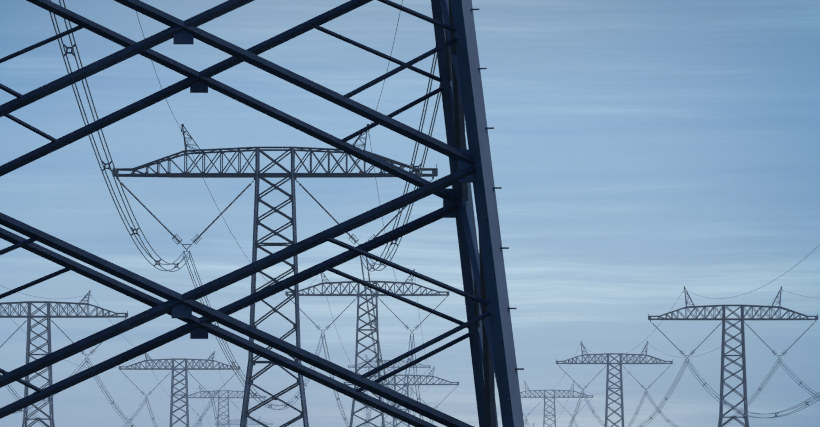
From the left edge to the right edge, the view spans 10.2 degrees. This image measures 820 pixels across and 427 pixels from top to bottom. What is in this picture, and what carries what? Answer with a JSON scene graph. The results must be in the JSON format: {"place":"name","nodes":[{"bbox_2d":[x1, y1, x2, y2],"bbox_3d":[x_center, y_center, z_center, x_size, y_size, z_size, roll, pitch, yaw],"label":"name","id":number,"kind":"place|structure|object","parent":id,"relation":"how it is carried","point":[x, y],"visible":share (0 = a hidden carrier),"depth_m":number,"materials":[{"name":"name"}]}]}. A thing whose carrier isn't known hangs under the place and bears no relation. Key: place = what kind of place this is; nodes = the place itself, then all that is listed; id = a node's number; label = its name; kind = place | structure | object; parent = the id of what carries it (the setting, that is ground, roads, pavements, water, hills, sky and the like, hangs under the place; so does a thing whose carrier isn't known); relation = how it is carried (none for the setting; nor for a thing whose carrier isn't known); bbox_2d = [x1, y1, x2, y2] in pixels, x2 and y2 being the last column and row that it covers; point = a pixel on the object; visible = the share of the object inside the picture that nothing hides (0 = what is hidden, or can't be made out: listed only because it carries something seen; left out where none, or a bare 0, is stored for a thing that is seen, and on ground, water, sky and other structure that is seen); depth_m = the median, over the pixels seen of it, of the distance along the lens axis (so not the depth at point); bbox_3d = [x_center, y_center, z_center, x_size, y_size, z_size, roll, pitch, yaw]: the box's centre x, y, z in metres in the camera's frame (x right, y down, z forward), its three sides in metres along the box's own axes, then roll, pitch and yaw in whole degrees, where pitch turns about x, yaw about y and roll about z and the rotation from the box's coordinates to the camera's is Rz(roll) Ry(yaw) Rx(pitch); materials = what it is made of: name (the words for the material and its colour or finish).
{"place":"outdoors","nodes":[
{"label":"outdoors","id":0,"kind":"place"},
{"bbox_2d":[0,0,819,426],"label":"sky","id":1,"kind":"structure","parent":0,"point":[642,151],"materials":[{"name":"blue"}]},
{"label":"ground","id":2,"kind":"structure","parent":0,"visible":0},
{"bbox_2d":[0,290,127,426],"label":"tower","id":3,"kind":"structure","parent":2,"relation":"on","point":[30,316],"depth_m":723.57,"materials":[{"name":"metal"}]},
{"bbox_2d":[119,351,239,426],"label":"tower","id":4,"kind":"structure","parent":2,"relation":"on","point":[183,369],"depth_m":1059.90,"materials":[{"name":"metal"}]},
{"bbox_2d":[181,385,265,426],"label":"tower","id":5,"kind":"structure","parent":2,"relation":"on","point":[219,397],"depth_m":1518.62,"materials":[{"name":"metal"}]},
{"bbox_2d":[215,416,272,426],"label":"tower","id":6,"kind":"structure","parent":2,"relation":"on","point":[265,423],"depth_m":2218.46,"materials":[{"name":"metal"}]},
{"bbox_2d":[0,0,523,426],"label":"tower","id":7,"kind":"structure","parent":2,"relation":"on","point":[488,323],"depth_m":63.90,"materials":[{"name":"metal"}]},
{"bbox_2d":[112,124,437,426],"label":"tower","id":8,"kind":"structure","parent":2,"relation":"on","point":[292,175],"depth_m":395.89,"materials":[{"name":"metal"}]},
{"bbox_2d":[285,269,448,426],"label":"tower","id":9,"kind":"structure","parent":2,"relation":"on","point":[375,295],"depth_m":785.97,"materials":[{"name":"metal"}]},
{"bbox_2d":[348,354,430,426],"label":"tower","id":10,"kind":"structure","parent":2,"relation":"on","point":[392,367],"depth_m":1559.67,"materials":[{"name":"metal"}]},
{"bbox_2d":[49,0,440,426],"bbox_3d":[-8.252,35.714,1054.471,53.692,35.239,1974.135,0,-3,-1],"label":"conductors","id":11,"kind":"object","parent":10,"relation":"attached to","point":[72,52],"visible":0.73,"depth_m":276.55,"materials":[{"name":"silver metal"}]},
{"bbox_2d":[344,366,458,426],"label":"tower","id":12,"kind":"structure","parent":2,"relation":"on","point":[395,384],"depth_m":1116.26,"materials":[{"name":"metal"}]},
{"bbox_2d":[520,380,592,426],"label":"tower","id":13,"kind":"structure","parent":2,"relation":"on","point":[553,415],"depth_m":1476.04,"materials":[{"name":"metal"}]},
{"bbox_2d":[556,341,672,426],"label":"tower","id":14,"kind":"structure","parent":2,"relation":"on","point":[608,363],"depth_m":1103.15,"materials":[{"name":"metal"}]},
{"bbox_2d":[648,286,817,426],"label":"tower","id":15,"kind":"structure","parent":2,"relation":"on","point":[723,318],"depth_m":757.60,"materials":[{"name":"metal"}]},
{"bbox_2d":[523,248,819,426],"bbox_3d":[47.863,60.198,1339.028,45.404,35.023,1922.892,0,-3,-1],"label":"conductors","id":16,"kind":"object","parent":15,"relation":"attached to","point":[658,409],"visible":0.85,"depth_m":775.39,"materials":[{"name":"silver metal"}]},
{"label":"tower","id":17,"kind":"object","parent":2,"relation":"on","visible":0},
{"bbox_2d":[0,285,260,426],"bbox_3d":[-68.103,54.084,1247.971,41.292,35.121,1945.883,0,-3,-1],"label":"conductors","id":18,"kind":"object","parent":17,"relation":"attached to","point":[130,421],"visible":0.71,"depth_m":807.50,"materials":[{"name":"silver metal"}]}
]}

